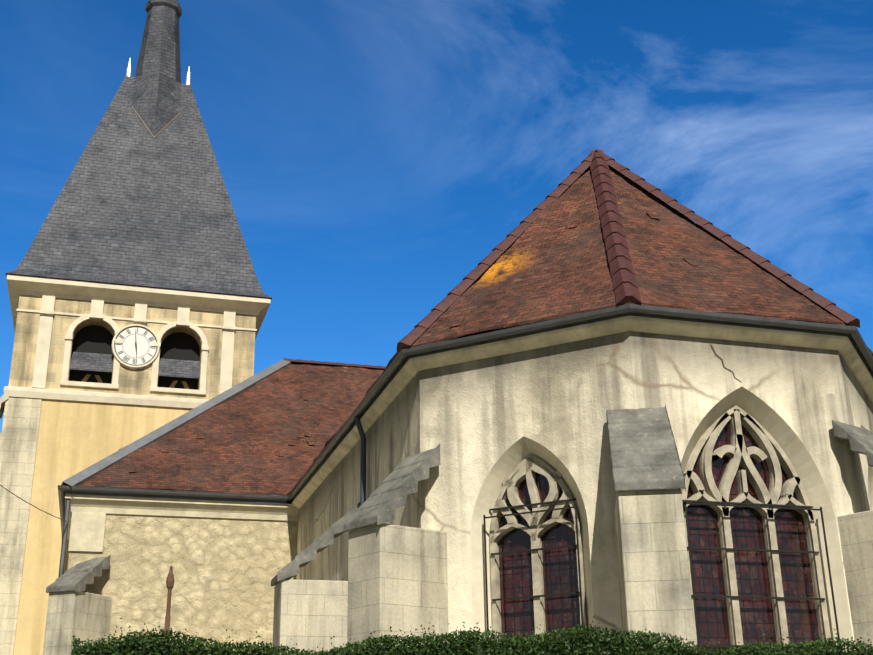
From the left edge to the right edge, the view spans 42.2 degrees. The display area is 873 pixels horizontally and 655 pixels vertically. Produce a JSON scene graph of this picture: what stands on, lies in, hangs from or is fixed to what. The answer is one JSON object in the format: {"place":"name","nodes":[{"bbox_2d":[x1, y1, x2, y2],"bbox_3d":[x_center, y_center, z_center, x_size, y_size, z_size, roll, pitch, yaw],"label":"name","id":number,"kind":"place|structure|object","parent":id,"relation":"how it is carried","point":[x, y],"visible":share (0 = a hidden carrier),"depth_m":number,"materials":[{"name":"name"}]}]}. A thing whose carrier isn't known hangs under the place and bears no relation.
{"place":"outdoors","nodes":[
{"label":"outdoors","id":0,"kind":"place"},
{"bbox_2d":[0,394,8,418],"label":"tower buttress caps","id":1,"kind":"object","parent":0,"point":[3,398],"visible":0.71,"depth_m":30.57,"materials":[{"name":"grey stone"}]},
{"bbox_2d":[67,514,297,653],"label":"chapel walls","id":2,"kind":"structure","parent":0,"point":[225,571],"depth_m":25.24,"materials":[{"name":"beige stone"}]},
{"bbox_2d":[43,591,112,654],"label":"buttress","id":3,"kind":"structure","parent":2,"relation":"attached to","point":[82,616],"depth_m":23.57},
{"bbox_2d":[46,555,110,592],"bbox_3d":[-7.658,5.273,24.215,0.780,0.923,1.080,-9,-22,20],"label":"buttress cap","id":4,"kind":"object","parent":3,"relation":"on","point":[78,577],"visible":0.98,"depth_m":24.03,"materials":[{"name":"grey stone"}]},
{"bbox_2d":[65,494,298,552],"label":"wall trim","id":5,"kind":"structure","parent":2,"relation":"attached to","point":[86,523],"depth_m":25.36,"materials":[{"name":"beige stone"}]},
{"bbox_2d":[58,485,287,577],"bbox_3d":[-7.348,9.067,29.030,5.066,7.510,11.030,5,-22,-16],"label":"gutter and downspout","id":6,"kind":"object","parent":5,"relation":"attached to","point":[63,490],"visible":0.81,"depth_m":25.35,"materials":[{"name":"grey metal"}]},
{"bbox_2d":[0,485,66,521],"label":"overhead cable","id":7,"kind":"object","parent":6,"relation":"attached to","point":[31,504],"visible":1,"depth_m":22.67,"materials":[{"name":"black plastic"}]},
{"bbox_2d":[0,0,872,502],"label":"sky","id":8,"kind":"structure","parent":0,"point":[370,154],"materials":[{"name":"blue"}]},
{"bbox_2d":[71,614,872,654],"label":"hedge","id":9,"kind":"object","parent":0,"point":[461,638],"depth_m":5.19,"materials":[{"name":"green plant"}]},
{"label":"ground","id":10,"kind":"structure","parent":0,"visible":0},
{"bbox_2d":[13,399,216,654],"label":"tower wall","id":11,"kind":"structure","parent":10,"relation":"on","point":[75,437],"depth_m":30.43,"materials":[{"name":"beige paint"}]},
{"bbox_2d":[0,397,239,654],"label":"tower buttress quoins","id":12,"kind":"structure","parent":11,"relation":"attached to","point":[19,433],"depth_m":29.75,"materials":[{"name":"beige stone"}]},
{"bbox_2d":[8,295,255,399],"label":"belfry wall","id":13,"kind":"structure","parent":11,"relation":"on","point":[134,381],"depth_m":31.98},
{"bbox_2d":[4,275,270,408],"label":"belfry trim","id":14,"kind":"structure","parent":11,"relation":"on","point":[97,295],"depth_m":32.02,"materials":[{"name":"beige stone"}]},
{"bbox_2d":[69,325,199,389],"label":"belfry openings","id":15,"kind":"object","parent":14,"relation":"attached to","point":[99,339],"depth_m":32.44,"materials":[{"name":"black"}]},
{"bbox_2d":[70,352,199,378],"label":"louvers","id":16,"kind":"object","parent":14,"relation":"attached to","point":[104,363],"visible":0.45,"depth_m":32.01,"materials":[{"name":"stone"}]},
{"bbox_2d":[81,374,188,388],"bbox_3d":[-10.315,1.967,33.044,6.294,0.360,2.316,-11,-23,26],"label":"bell frame","id":17,"kind":"object","parent":14,"relation":"on","point":[99,380],"visible":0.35,"depth_m":31.93,"materials":[{"name":"brown wood"}]},
{"bbox_2d":[111,324,159,368],"bbox_3d":[-8.511,0.525,32.051,1.340,1.340,0.100,5,-22,-16],"label":"clock rim","id":18,"kind":"object","parent":14,"relation":"attached to","point":[133,366],"visible":0.96,"depth_m":31.96,"materials":[{"name":"stone"}]},
{"bbox_2d":[115,327,155,364],"bbox_3d":[-8.517,0.532,32.069,1.200,1.200,0.060,5,-22,-16],"label":"clock face","id":19,"kind":"object","parent":18,"relation":"attached to","point":[127,346],"visible":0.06,"depth_m":32.05},
{"bbox_2d":[114,326,156,365],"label":"clock numerals and hands","id":20,"kind":"object","parent":14,"relation":"attached to","point":[135,346],"visible":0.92,"depth_m":32.02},
{"bbox_2d":[6,0,271,299],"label":"spire roof","id":21,"kind":"structure","parent":14,"relation":"on","point":[136,203],"depth_m":34.35,"materials":[{"name":"grey stone"}]},
{"bbox_2d":[132,106,179,137],"bbox_3d":[-9.537,-6.008,37.968,3.160,1.295,3.160,-12,-23,26],"label":"roof flashing","id":22,"kind":"object","parent":21,"relation":"attached to","point":[147,127],"visible":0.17,"depth_m":36.47,"materials":[{"name":"grey metal"}]},
{"bbox_2d":[132,72,181,136],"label":"broach spire wedges","id":23,"kind":"object","parent":21,"relation":"attached to","point":[156,103],"visible":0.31,"depth_m":36.92,"materials":[{"name":"stone"}]},
{"bbox_2d":[126,59,190,84],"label":"finials","id":24,"kind":"object","parent":21,"relation":"on","point":[188,77],"visible":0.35,"depth_m":38.01,"materials":[{"name":"silver metal"}]},
{"bbox_2d":[164,565,174,640],"bbox_3d":[-5.426,7.527,22.362,0.157,5.620,0.157,-3,-21,5],"label":"spearhead post","id":25,"kind":"object","parent":10,"relation":"on","point":[170,581],"visible":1,"depth_m":23.10,"materials":[{"name":"brown metal"}]},
{"bbox_2d":[296,331,872,641],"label":"apse walls","id":26,"kind":"structure","parent":10,"relation":"on","point":[476,419],"depth_m":15.86,"materials":[{"name":"beige paint"}]},
{"bbox_2d":[354,417,365,527],"bbox_3d":[-1.283,5.050,18.532,0.230,7.420,0.100,5,-22,-16],"label":"downpipe","id":27,"kind":"object","parent":26,"relation":"attached to","point":[362,463],"visible":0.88,"depth_m":19.54,"materials":[{"name":"grey metal"}]},
{"bbox_2d":[61,165,872,503],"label":"clay tile roofs","id":28,"kind":"structure","parent":26,"relation":"on","point":[277,431],"depth_m":18.70,"materials":[{"name":"brown tile"}]},
{"bbox_2d":[62,359,290,490],"bbox_3d":[-6.234,2.249,28.991,8.070,5.408,0.257,32,-39,-55],"label":"roof verge flashing","id":29,"kind":"object","parent":28,"relation":"on","point":[85,475],"visible":0.87,"depth_m":28.19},
{"bbox_2d":[283,149,859,368],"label":"ridge tiles","id":30,"kind":"object","parent":28,"relation":"on","point":[625,285],"visible":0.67,"depth_m":18.10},
{"bbox_2d":[272,489,872,654],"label":"buttresses","id":31,"kind":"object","parent":26,"relation":"attached to","point":[397,578],"visible":0.58,"depth_m":15.06,"materials":[{"name":"beige stone"}]},
{"bbox_2d":[271,405,872,586],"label":"buttress caps","id":32,"kind":"object","parent":31,"relation":"on","point":[644,454],"visible":0.83,"depth_m":15.05,"materials":[{"name":"grey stone"}]},
{"bbox_2d":[291,315,872,508],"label":"cornice","id":33,"kind":"structure","parent":26,"relation":"attached to","point":[413,367],"depth_m":16.21,"materials":[{"name":"beige stone"}]},
{"bbox_2d":[283,304,872,503],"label":"gutter","id":34,"kind":"object","parent":33,"relation":"attached to","point":[403,356],"visible":0.77,"depth_m":16.11,"materials":[{"name":"grey metal"}]},
{"bbox_2d":[471,387,872,651],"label":"window surrounds","id":35,"kind":"object","parent":26,"relation":"attached to","point":[772,422],"visible":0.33,"depth_m":15.59,"materials":[{"name":"beige stone"}]},
{"bbox_2d":[489,406,829,651],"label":"tracery window","id":36,"kind":"structure","parent":35,"relation":"in","point":[770,451],"depth_m":15.44,"materials":[{"name":"beige stone"}]},
{"bbox_2d":[498,420,820,653],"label":"stained glass","id":37,"kind":"object","parent":35,"relation":"attached to","point":[560,573],"depth_m":15.25,"materials":[{"name":"glass"}]},
{"bbox_2d":[483,498,840,652],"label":"window grilles","id":38,"kind":"object","parent":35,"relation":"attached to","point":[736,549],"depth_m":15.11,"materials":[{"name":"black metal"}]},
{"bbox_2d":[710,344,740,381],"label":"wall cracks","id":39,"kind":"object","parent":26,"relation":"attached to","point":[719,357],"depth_m":15.74,"materials":[{"name":"grey"}]}
]}

